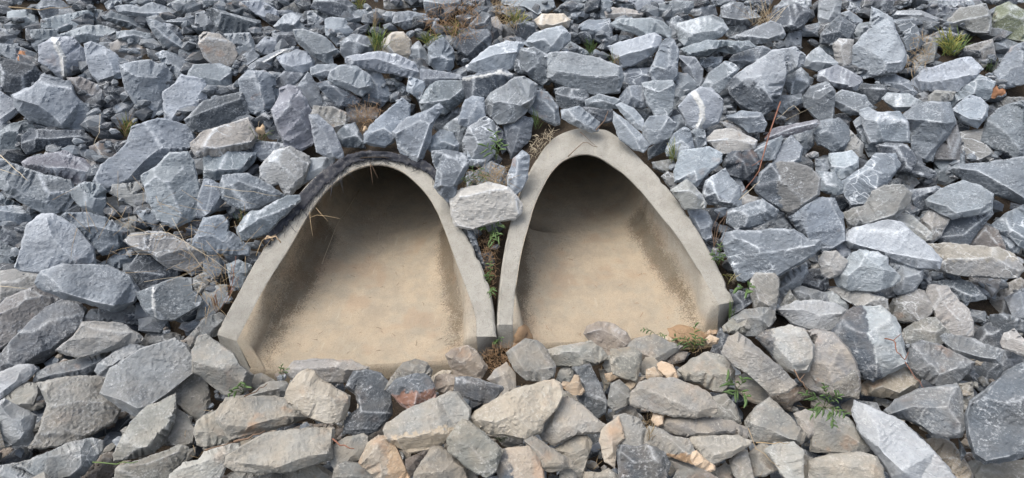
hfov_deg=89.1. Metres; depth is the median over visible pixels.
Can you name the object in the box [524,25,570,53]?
rock
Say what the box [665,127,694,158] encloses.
rock
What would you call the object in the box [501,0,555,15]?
rock
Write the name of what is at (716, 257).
leafy weed
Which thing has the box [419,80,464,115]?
rock
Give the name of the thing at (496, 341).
leafy weed
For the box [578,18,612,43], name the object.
rock
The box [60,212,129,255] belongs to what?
rock
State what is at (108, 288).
rock
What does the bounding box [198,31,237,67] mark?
rock
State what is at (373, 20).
grass tuft
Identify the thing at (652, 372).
pebble
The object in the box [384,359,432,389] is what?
rock
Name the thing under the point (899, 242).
rock
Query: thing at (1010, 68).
rock
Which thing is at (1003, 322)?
rock
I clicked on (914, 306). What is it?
rock
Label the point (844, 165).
rock
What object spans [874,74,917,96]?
rock
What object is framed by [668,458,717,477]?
rock
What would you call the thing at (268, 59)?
rock
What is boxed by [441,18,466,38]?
grass tuft
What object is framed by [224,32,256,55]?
rock
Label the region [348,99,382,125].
dry needles
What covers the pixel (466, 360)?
rock
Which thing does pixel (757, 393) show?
rock
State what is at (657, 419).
pebble
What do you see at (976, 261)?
rock
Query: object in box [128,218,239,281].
straw
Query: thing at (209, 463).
rock
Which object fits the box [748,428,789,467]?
straw
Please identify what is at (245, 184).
rock
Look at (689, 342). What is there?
leafy weed
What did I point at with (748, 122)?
rock
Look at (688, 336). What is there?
dry needles
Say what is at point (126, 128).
grass tuft
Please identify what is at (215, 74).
rock
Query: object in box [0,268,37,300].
rock
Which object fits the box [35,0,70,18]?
rock
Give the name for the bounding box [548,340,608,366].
rock
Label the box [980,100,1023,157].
rock
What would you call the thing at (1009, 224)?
rock
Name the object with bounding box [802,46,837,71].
rock
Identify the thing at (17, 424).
rock
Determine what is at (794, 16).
rock
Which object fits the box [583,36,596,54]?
grass tuft
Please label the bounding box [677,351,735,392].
rock
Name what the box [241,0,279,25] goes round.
rock
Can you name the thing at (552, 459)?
rock
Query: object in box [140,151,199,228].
rock
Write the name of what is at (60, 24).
rock
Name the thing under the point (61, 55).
rock
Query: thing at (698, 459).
pebble
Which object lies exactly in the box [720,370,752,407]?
leafy weed
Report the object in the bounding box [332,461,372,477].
rock
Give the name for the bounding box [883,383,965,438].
rock
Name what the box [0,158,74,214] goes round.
rock
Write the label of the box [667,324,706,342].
silt
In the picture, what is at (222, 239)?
rock
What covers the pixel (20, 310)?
rock
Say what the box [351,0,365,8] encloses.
grass tuft
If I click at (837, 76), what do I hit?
rock
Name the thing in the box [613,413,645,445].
rock
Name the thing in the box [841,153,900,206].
rock
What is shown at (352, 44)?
rock
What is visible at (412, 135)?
rock
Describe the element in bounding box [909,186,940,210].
rock
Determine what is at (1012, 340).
rock
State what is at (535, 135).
dry needles
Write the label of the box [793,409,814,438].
rock
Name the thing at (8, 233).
rock
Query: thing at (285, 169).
rock
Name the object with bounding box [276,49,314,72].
rock
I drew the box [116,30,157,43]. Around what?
rock
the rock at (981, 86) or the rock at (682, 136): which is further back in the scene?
the rock at (981, 86)
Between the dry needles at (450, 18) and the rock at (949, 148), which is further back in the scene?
the dry needles at (450, 18)
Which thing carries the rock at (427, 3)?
on the rubble
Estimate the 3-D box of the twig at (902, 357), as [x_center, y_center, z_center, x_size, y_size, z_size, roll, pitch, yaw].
[1.521,0.464,2.019,0.068,0.075,0.251,5,28,9]
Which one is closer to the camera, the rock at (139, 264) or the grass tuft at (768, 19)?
the rock at (139, 264)
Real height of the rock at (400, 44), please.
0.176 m
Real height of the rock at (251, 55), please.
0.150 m
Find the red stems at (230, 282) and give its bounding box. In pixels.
[221,258,238,308]
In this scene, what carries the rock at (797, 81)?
on the rubble
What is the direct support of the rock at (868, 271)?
on the rock at (855, 298)
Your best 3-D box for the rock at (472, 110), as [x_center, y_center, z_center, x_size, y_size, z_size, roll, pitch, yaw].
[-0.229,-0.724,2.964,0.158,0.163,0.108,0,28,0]
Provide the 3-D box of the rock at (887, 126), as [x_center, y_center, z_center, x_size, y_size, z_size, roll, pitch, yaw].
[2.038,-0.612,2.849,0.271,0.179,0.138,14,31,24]
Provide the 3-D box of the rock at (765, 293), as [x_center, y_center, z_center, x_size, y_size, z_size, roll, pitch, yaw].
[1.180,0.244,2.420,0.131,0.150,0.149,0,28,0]
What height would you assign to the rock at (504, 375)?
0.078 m
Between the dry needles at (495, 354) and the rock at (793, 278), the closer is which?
the dry needles at (495, 354)
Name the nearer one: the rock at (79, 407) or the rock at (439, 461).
the rock at (439, 461)
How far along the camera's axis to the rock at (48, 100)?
3.00 m
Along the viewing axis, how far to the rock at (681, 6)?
3.52 m
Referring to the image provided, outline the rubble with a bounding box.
[0,0,1023,477]
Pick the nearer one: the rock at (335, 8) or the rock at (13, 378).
the rock at (13, 378)
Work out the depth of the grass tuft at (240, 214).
2.63 m
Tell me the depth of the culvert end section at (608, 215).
2.74 m
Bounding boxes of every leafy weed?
[228,381,251,397]
[278,364,289,378]
[461,165,489,184]
[477,221,504,247]
[478,129,507,159]
[484,261,497,297]
[492,337,503,346]
[640,327,666,338]
[671,322,707,351]
[709,242,725,264]
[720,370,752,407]
[733,281,755,298]
[799,382,850,428]
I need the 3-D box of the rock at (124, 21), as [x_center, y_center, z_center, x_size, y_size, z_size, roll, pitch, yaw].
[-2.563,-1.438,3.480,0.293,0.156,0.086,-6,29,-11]
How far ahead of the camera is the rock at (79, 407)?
2.00 m
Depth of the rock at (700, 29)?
3.27 m
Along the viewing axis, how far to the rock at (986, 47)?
3.32 m
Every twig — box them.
[568,132,595,156]
[743,101,780,191]
[793,369,807,389]
[884,336,923,387]
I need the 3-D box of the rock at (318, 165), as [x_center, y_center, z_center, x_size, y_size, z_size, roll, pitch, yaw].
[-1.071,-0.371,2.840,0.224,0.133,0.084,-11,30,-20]
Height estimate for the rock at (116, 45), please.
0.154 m
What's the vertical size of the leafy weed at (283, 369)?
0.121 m
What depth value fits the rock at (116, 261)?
2.59 m
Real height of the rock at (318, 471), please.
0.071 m
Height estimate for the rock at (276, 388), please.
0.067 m
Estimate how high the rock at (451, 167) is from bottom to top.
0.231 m
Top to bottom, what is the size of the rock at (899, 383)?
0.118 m
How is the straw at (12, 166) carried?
on the rock at (38, 191)
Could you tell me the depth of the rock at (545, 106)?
3.03 m
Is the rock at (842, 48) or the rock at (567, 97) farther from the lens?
the rock at (842, 48)
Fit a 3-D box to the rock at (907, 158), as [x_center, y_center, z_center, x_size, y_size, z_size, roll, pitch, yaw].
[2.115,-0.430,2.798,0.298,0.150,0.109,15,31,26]
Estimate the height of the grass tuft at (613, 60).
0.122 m
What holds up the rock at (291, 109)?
on the rubble
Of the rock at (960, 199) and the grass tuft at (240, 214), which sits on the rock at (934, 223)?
the rock at (960, 199)
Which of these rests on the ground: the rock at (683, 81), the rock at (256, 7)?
the rock at (683, 81)
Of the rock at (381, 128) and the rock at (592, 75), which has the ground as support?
the rock at (381, 128)
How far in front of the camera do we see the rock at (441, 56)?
3.23 m
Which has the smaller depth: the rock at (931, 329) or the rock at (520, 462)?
the rock at (520, 462)
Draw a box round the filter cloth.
[263,150,435,246]
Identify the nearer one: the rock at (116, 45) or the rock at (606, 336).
the rock at (606, 336)
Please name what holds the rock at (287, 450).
on the rubble
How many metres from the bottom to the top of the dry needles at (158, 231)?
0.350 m
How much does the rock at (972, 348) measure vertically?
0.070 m
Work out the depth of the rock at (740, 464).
1.78 m
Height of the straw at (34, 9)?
0.021 m
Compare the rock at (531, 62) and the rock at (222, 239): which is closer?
the rock at (222, 239)
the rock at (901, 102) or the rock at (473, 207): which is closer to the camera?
the rock at (473, 207)
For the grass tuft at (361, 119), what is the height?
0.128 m
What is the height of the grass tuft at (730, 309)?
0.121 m
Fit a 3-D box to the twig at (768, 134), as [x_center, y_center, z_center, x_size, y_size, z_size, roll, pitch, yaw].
[1.342,-0.494,2.742,0.045,0.344,0.593,17,33,29]
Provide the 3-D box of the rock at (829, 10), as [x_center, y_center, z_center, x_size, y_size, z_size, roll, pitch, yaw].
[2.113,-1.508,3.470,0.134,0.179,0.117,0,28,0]
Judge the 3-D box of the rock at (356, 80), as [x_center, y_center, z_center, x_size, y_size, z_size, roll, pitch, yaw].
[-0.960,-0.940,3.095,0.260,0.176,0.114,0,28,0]
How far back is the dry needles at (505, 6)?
3.35 m
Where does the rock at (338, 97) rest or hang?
on the rubble
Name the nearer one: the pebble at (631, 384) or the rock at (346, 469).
the rock at (346, 469)
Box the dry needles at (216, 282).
[167,245,239,319]
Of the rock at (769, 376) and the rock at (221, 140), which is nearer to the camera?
the rock at (769, 376)
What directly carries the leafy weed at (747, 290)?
on the rock at (740, 303)
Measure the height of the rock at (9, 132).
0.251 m
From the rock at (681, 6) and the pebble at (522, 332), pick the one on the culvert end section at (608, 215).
the pebble at (522, 332)
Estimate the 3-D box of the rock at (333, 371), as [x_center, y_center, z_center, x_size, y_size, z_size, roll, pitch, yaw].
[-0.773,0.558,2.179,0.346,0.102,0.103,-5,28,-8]
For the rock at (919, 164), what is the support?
on the rubble
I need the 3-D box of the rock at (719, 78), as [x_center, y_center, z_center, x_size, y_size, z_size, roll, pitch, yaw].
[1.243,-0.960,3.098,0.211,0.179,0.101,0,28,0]
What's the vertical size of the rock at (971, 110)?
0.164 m
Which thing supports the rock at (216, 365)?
on the rubble
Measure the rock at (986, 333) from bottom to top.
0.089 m
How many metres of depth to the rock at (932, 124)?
2.87 m
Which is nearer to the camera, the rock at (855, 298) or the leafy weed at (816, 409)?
the leafy weed at (816, 409)
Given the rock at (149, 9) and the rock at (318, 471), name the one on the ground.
the rock at (149, 9)
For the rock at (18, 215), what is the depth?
2.71 m
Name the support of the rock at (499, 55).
on the rubble
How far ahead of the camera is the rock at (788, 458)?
1.74 m
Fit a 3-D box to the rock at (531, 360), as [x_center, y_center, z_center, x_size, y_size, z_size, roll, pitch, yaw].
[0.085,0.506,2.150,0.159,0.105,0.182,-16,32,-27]
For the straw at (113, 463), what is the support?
on the ground
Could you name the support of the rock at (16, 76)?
on the rubble
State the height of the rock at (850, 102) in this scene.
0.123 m
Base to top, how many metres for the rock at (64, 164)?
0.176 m
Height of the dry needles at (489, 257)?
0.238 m
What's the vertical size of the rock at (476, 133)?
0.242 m
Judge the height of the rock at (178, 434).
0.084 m
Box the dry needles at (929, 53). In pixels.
[906,31,939,83]
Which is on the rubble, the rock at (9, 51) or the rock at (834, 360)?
the rock at (834, 360)
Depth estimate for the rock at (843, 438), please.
1.90 m
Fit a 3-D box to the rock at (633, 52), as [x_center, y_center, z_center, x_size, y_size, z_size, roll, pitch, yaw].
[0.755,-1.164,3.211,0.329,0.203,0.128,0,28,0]
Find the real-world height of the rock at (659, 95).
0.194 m
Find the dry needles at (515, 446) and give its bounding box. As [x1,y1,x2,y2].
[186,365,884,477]
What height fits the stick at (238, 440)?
0.044 m
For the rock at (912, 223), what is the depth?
2.58 m
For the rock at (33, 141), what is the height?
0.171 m
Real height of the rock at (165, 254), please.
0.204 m
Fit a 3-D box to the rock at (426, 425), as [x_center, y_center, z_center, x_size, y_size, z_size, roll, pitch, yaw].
[-0.286,0.647,1.809,0.309,0.118,0.163,-13,30,-22]
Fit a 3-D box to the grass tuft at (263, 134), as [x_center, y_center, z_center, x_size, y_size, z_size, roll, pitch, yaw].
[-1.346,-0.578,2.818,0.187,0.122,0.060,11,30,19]
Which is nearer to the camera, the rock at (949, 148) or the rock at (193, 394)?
the rock at (193, 394)
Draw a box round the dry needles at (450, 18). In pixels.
[418,0,486,46]
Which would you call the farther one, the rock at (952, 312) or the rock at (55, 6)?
the rock at (55, 6)
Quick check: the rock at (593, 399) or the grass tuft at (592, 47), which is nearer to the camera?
the rock at (593, 399)
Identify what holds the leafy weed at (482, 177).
on the rock at (473, 207)
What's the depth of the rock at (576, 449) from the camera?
1.83 m
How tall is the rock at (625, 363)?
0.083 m
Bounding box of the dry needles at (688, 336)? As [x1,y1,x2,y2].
[672,327,710,355]
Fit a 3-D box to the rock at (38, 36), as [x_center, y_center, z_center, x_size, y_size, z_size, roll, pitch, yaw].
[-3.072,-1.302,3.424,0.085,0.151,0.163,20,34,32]
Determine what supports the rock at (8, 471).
on the rubble
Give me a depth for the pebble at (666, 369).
2.10 m
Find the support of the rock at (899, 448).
on the rubble
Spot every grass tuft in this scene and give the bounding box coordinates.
[117,110,135,136]
[211,288,220,312]
[233,204,245,221]
[251,123,273,141]
[347,104,377,123]
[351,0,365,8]
[365,24,390,50]
[372,8,377,29]
[415,29,444,45]
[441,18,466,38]
[503,7,531,23]
[531,107,542,128]
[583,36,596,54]
[605,48,618,64]
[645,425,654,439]
[665,137,680,160]
[726,273,741,283]
[729,298,734,319]
[730,0,785,24]
[931,27,973,55]
[983,58,997,71]
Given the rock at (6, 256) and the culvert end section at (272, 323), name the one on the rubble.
the rock at (6, 256)
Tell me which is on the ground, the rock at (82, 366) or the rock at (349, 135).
the rock at (349, 135)
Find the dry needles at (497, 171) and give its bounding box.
[460,160,520,189]
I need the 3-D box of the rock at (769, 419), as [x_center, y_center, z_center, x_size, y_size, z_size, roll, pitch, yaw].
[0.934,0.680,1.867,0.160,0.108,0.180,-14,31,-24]
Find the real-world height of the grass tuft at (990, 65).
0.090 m
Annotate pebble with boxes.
[512,324,532,346]
[561,374,584,394]
[625,377,644,390]
[646,366,662,378]
[651,413,663,426]
[657,361,678,377]
[663,335,673,341]
[690,450,714,471]
[705,328,717,336]
[705,335,718,343]
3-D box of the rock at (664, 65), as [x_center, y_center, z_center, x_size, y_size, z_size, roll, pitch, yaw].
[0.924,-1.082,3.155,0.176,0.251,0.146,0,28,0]
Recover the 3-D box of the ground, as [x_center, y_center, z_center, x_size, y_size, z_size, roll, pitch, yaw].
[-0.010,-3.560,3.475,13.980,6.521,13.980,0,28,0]
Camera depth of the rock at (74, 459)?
1.79 m
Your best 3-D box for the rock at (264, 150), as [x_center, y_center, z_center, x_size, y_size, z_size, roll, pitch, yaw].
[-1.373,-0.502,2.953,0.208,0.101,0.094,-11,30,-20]
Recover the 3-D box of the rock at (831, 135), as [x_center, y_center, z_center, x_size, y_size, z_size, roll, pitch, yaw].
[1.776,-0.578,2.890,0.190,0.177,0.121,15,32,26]
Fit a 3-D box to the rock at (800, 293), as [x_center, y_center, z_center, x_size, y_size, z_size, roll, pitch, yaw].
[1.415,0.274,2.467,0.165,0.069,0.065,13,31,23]
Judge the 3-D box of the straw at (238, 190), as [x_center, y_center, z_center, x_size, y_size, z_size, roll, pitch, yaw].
[-1.339,-0.215,2.562,0.393,0.068,0.047,4,28,7]
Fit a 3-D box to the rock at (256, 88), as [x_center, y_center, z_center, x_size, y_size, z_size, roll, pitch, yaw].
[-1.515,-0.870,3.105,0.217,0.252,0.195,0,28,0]
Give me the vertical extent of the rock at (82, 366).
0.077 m
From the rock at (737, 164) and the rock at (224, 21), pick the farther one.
the rock at (224, 21)
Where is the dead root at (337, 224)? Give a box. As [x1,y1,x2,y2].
[322,190,358,263]
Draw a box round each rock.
[0,43,36,60]
[0,57,42,93]
[0,91,18,123]
[0,120,37,164]
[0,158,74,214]
[0,205,39,225]
[0,224,20,246]
[0,242,17,263]
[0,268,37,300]
[0,285,60,348]
[0,299,87,370]
[0,364,37,398]
[0,398,36,448]
[0,464,33,477]
[4,381,38,411]
[9,437,103,477]
[11,74,89,131]
[14,213,96,273]
[21,128,95,154]
[21,150,90,185]
[28,375,121,448]
[30,29,58,52]
[33,353,106,381]
[34,263,139,311]
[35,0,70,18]
[38,36,85,79]
[40,10,94,33]
[56,321,144,358]
[58,25,117,43]
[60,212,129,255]
[66,76,103,111]
[70,182,109,216]
[81,451,118,477]
[83,304,137,325]
[84,41,121,82]
[92,118,194,192]
[94,344,144,376]
[99,337,193,416]
[101,248,136,269]
[102,12,150,32]
[109,179,146,206]
[110,39,146,57]
[112,393,176,461]
[114,2,184,16]
[114,444,188,477]
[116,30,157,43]
[119,59,172,118]
[123,231,206,271]
[125,253,179,289]
[135,276,203,320]
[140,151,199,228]
[146,19,182,48]
[155,50,189,78]
[162,74,207,122]
[163,408,194,446]
[167,0,196,13]
[168,374,210,421]
[169,443,240,477]
[184,91,250,132]
[187,63,232,98]
[190,117,258,157]
[191,333,253,396]
[192,215,250,255]
[194,410,232,447]
[195,178,224,218]
[195,312,225,336]
[196,284,228,318]
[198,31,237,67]
[203,151,256,180]
[206,8,261,35]
[215,395,307,439]
[219,173,285,210]
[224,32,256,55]
[224,427,334,473]
[226,259,251,288]
[232,49,259,75]
[236,195,300,241]
[238,70,276,115]
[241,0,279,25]
[244,47,294,72]
[248,381,288,396]
[251,141,282,161]
[259,146,310,194]
[260,464,332,477]
[271,84,313,150]
[273,12,307,31]
[275,71,306,88]
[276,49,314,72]
[284,358,369,383]
[284,368,350,423]
[293,28,339,63]
[298,71,323,108]
[303,157,334,184]
[307,10,328,38]
[308,114,343,158]
[310,0,357,16]
[310,105,347,133]
[315,80,360,108]
[324,17,352,46]
[327,65,372,97]
[330,433,368,468]
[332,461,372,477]
[337,122,365,147]
[340,34,373,58]
[343,369,392,434]
[345,51,418,77]
[358,435,409,477]
[363,98,410,147]
[364,69,391,108]
[381,31,411,58]
[383,390,470,453]
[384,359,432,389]
[386,373,436,408]
[392,11,432,29]
[392,103,443,161]
[408,41,431,66]
[413,445,467,477]
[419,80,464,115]
[420,68,461,87]
[423,0,461,13]
[427,35,454,70]
[428,129,459,151]
[431,149,469,202]
[442,115,466,151]
[445,345,487,378]
[446,418,504,477]
[449,181,522,229]
[453,28,491,62]
[453,376,503,402]
[458,95,485,127]
[461,68,513,99]
[462,116,496,166]
[465,40,525,72]
[470,379,563,438]
[485,76,537,125]
[487,362,515,396]
[496,445,544,477]
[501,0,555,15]
[502,116,533,158]
[506,150,529,194]
[506,338,555,381]
[514,47,548,85]
[523,435,574,471]
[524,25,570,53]
[527,90,559,125]
[534,13,570,29]
[539,396,605,445]
[544,51,624,94]
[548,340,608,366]
[554,86,588,108]
[554,435,591,477]
[561,106,599,132]
[572,363,607,417]
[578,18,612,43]
[583,321,631,355]
[599,415,624,468]
[607,32,661,67]
[607,379,630,411]
[610,17,671,38]
[610,346,641,381]
[613,111,649,152]
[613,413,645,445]
[617,444,670,477]
[619,85,647,109]
[623,67,651,84]
[627,334,682,361]
[629,377,717,418]
[641,80,674,116]
[642,115,676,145]
[644,426,694,464]
[649,37,678,80]
[658,0,693,19]
[659,417,749,437]
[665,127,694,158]
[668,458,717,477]
[670,179,706,209]
[673,72,699,109]
[673,146,722,187]
[675,14,728,46]
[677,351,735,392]
[678,86,722,129]
[679,55,702,85]
[681,40,756,56]
[687,209,712,241]
[689,435,751,463]
[702,61,739,93]
[702,168,741,207]
[706,128,757,153]
[710,327,729,354]
[711,393,740,423]
[720,1,759,26]
[720,228,821,282]
[721,332,797,396]
[722,149,759,179]
[726,46,805,115]
[726,110,766,133]
[726,198,778,229]
[728,46,771,69]
[728,307,776,336]
[729,20,785,44]
[729,289,751,316]
[729,450,753,477]
[734,373,768,403]
[744,396,806,444]
[749,272,779,310]
[749,443,777,476]
[754,135,782,160]
[755,161,820,212]
[755,324,814,374]
[764,119,819,140]
[764,441,803,477]
[767,3,811,31]
[772,135,802,162]
[773,94,802,113]
[776,299,845,330]
[779,261,808,294]
[784,67,809,95]
[788,197,845,252]
[793,285,829,301]
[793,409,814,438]
[794,329,860,397]
[801,268,824,290]
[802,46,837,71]
[802,81,835,120]
[806,451,884,477]
[809,409,870,453]
[812,117,850,152]
[817,0,841,23]
[817,64,862,90]
[818,171,843,195]
[818,250,847,278]
[819,14,856,44]
[828,150,858,179]
[828,287,888,309]
[831,305,908,382]
[832,38,853,65]
[834,249,900,291]
[835,89,873,114]
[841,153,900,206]
[843,184,911,227]
[845,219,942,269]
[851,6,907,77]
[851,400,956,477]
[852,83,886,104]
[859,107,909,143]
[861,366,921,398]
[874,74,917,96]
[876,142,935,178]
[881,92,922,111]
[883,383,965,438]
[887,10,939,36]
[888,289,932,322]
[889,261,923,295]
[894,18,923,58]
[894,213,931,240]
[895,149,937,178]
[903,101,955,161]
[903,317,949,344]
[907,39,940,67]
[907,339,975,385]
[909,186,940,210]
[911,57,982,91]
[920,210,949,243]
[923,438,973,477]
[924,180,993,219]
[926,284,973,336]
[927,242,1023,279]
[933,122,961,161]
[933,150,965,185]
[934,279,986,302]
[936,210,993,244]
[940,333,1005,363]
[947,3,991,33]
[948,156,1023,204]
[949,74,995,106]
[952,95,988,128]
[960,39,996,67]
[960,128,993,161]
[964,361,1023,464]
[967,459,1023,477]
[969,277,1000,300]
[970,224,1005,249]
[971,322,1002,347]
[973,362,1004,391]
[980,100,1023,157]
[989,277,1023,313]
[989,312,1023,332]
[991,204,1023,248]
[992,1,1023,41]
[992,42,1023,88]
[1000,328,1023,355]
[1002,349,1023,370]
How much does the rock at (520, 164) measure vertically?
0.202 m
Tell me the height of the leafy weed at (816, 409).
0.123 m
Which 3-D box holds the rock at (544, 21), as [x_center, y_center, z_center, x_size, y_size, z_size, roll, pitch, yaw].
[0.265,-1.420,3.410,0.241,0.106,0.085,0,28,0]
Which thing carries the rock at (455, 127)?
on the ground
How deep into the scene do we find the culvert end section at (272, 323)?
2.62 m
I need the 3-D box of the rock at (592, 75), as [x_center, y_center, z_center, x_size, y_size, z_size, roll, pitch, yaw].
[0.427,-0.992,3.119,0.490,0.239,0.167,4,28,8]
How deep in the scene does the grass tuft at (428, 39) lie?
3.25 m
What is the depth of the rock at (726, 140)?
2.85 m
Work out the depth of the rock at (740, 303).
2.43 m
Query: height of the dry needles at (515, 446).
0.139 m
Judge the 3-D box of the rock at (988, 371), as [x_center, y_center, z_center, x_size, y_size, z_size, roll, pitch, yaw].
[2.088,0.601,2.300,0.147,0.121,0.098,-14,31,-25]
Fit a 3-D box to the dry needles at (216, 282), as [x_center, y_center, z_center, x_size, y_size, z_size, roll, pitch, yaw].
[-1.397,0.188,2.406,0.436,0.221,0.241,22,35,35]
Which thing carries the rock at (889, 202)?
on the rubble
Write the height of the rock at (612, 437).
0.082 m
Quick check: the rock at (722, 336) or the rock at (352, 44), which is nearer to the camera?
the rock at (722, 336)
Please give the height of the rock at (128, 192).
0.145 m
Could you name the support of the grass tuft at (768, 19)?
on the rock at (769, 31)
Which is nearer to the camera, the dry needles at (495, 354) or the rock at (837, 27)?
the dry needles at (495, 354)
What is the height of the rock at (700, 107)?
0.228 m
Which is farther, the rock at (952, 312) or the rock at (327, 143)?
the rock at (327, 143)
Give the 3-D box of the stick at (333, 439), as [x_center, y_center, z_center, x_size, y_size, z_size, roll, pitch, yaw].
[-0.578,0.697,1.762,0.112,0.032,0.019,17,33,29]
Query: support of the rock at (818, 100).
on the rubble
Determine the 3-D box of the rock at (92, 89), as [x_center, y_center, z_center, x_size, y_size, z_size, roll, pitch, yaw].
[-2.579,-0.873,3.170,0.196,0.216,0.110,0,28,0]
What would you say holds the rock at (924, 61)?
on the ground
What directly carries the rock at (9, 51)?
on the ground
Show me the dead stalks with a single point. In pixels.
(714, 244)
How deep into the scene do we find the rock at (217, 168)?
2.82 m
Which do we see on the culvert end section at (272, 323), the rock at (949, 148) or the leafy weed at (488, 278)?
the leafy weed at (488, 278)
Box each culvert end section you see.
[217,159,500,382]
[496,128,733,361]
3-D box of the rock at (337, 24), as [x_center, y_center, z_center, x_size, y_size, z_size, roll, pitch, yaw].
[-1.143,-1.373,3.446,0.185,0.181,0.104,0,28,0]
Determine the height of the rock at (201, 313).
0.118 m
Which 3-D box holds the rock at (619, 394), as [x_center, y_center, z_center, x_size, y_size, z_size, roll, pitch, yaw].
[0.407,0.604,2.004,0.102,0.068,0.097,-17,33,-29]
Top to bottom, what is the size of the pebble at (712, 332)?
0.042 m
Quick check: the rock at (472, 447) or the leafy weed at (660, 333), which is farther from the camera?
the leafy weed at (660, 333)
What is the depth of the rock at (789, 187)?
2.64 m
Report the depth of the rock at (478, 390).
2.01 m
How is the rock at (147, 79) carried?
on the rubble
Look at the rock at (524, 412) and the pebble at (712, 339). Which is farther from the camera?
the pebble at (712, 339)
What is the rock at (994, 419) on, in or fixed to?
on the rubble
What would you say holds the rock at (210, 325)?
on the rubble
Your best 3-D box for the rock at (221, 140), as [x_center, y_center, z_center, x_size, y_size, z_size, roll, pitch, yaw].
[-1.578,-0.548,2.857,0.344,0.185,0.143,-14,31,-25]
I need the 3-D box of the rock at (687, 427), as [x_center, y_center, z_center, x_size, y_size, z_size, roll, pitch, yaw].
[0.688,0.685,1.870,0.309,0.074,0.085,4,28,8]
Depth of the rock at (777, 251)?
2.45 m
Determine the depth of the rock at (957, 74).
3.08 m
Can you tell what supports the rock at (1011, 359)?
on the rubble
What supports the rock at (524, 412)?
on the rubble
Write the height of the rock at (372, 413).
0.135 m
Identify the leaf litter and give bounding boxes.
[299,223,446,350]
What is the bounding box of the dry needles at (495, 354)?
[480,342,513,373]
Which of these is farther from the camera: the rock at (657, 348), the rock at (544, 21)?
the rock at (544, 21)
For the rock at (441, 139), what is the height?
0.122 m
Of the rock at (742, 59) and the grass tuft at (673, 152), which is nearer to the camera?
the grass tuft at (673, 152)
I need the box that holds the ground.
[0,0,1023,477]
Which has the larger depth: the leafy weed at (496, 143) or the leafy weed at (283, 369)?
the leafy weed at (496, 143)
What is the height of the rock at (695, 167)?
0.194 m
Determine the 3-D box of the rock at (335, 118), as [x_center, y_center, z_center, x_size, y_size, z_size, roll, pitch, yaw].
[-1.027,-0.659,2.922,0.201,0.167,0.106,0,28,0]
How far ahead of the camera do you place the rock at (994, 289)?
2.52 m
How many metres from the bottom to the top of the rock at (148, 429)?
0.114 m
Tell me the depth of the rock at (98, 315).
2.43 m
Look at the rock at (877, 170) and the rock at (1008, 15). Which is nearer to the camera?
the rock at (877, 170)
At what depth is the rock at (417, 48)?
3.30 m
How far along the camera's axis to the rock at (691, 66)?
3.18 m
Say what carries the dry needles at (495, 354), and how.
on the rubble
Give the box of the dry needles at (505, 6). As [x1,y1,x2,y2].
[492,0,524,29]
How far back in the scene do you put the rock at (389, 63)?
3.13 m
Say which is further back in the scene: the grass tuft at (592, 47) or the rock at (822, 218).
the grass tuft at (592, 47)
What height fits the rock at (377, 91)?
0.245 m
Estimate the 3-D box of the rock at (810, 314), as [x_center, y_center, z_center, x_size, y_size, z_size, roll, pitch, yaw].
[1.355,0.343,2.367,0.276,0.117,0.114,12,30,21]
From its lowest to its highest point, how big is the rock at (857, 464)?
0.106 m
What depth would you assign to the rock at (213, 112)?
3.00 m
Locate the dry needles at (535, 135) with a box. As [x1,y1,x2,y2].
[528,126,556,159]
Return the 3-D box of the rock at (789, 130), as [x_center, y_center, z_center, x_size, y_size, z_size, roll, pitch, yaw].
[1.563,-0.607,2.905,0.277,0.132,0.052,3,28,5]
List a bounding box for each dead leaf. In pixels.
[264,236,280,242]
[991,85,1005,97]
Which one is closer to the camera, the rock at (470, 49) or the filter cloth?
the filter cloth
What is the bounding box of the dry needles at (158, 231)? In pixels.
[53,179,262,288]
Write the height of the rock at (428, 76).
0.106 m
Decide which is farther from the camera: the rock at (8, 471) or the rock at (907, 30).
the rock at (907, 30)
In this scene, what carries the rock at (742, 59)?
on the rubble
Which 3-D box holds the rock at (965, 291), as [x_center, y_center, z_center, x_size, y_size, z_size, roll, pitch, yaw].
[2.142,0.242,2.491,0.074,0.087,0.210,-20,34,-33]
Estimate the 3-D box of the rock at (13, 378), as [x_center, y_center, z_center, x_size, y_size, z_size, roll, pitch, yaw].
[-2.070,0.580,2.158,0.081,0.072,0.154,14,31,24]
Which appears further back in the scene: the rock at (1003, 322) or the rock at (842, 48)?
the rock at (842, 48)
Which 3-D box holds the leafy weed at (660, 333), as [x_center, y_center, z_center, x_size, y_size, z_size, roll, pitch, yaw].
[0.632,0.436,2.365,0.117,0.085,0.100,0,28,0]
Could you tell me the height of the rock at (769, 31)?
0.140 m
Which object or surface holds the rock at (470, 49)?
on the rubble
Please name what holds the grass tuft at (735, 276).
on the rubble
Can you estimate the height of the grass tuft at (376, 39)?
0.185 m
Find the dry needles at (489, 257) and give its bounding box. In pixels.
[476,229,500,296]
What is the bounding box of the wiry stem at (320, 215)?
[309,208,339,234]
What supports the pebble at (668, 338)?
on the ground
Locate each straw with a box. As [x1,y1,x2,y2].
[0,155,27,180]
[10,6,71,9]
[92,461,137,464]
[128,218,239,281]
[205,185,273,204]
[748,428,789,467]
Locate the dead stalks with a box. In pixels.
[712,213,728,255]
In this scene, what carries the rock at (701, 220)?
on the rubble
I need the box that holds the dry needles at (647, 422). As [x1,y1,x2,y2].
[642,412,664,428]
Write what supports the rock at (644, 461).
on the rubble
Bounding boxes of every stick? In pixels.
[204,431,264,450]
[332,438,353,448]
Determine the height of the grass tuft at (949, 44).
0.181 m
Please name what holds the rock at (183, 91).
on the ground
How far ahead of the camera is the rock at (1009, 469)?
1.83 m
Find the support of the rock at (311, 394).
on the rubble
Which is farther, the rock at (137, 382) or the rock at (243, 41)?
the rock at (243, 41)
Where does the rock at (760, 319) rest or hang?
on the rubble

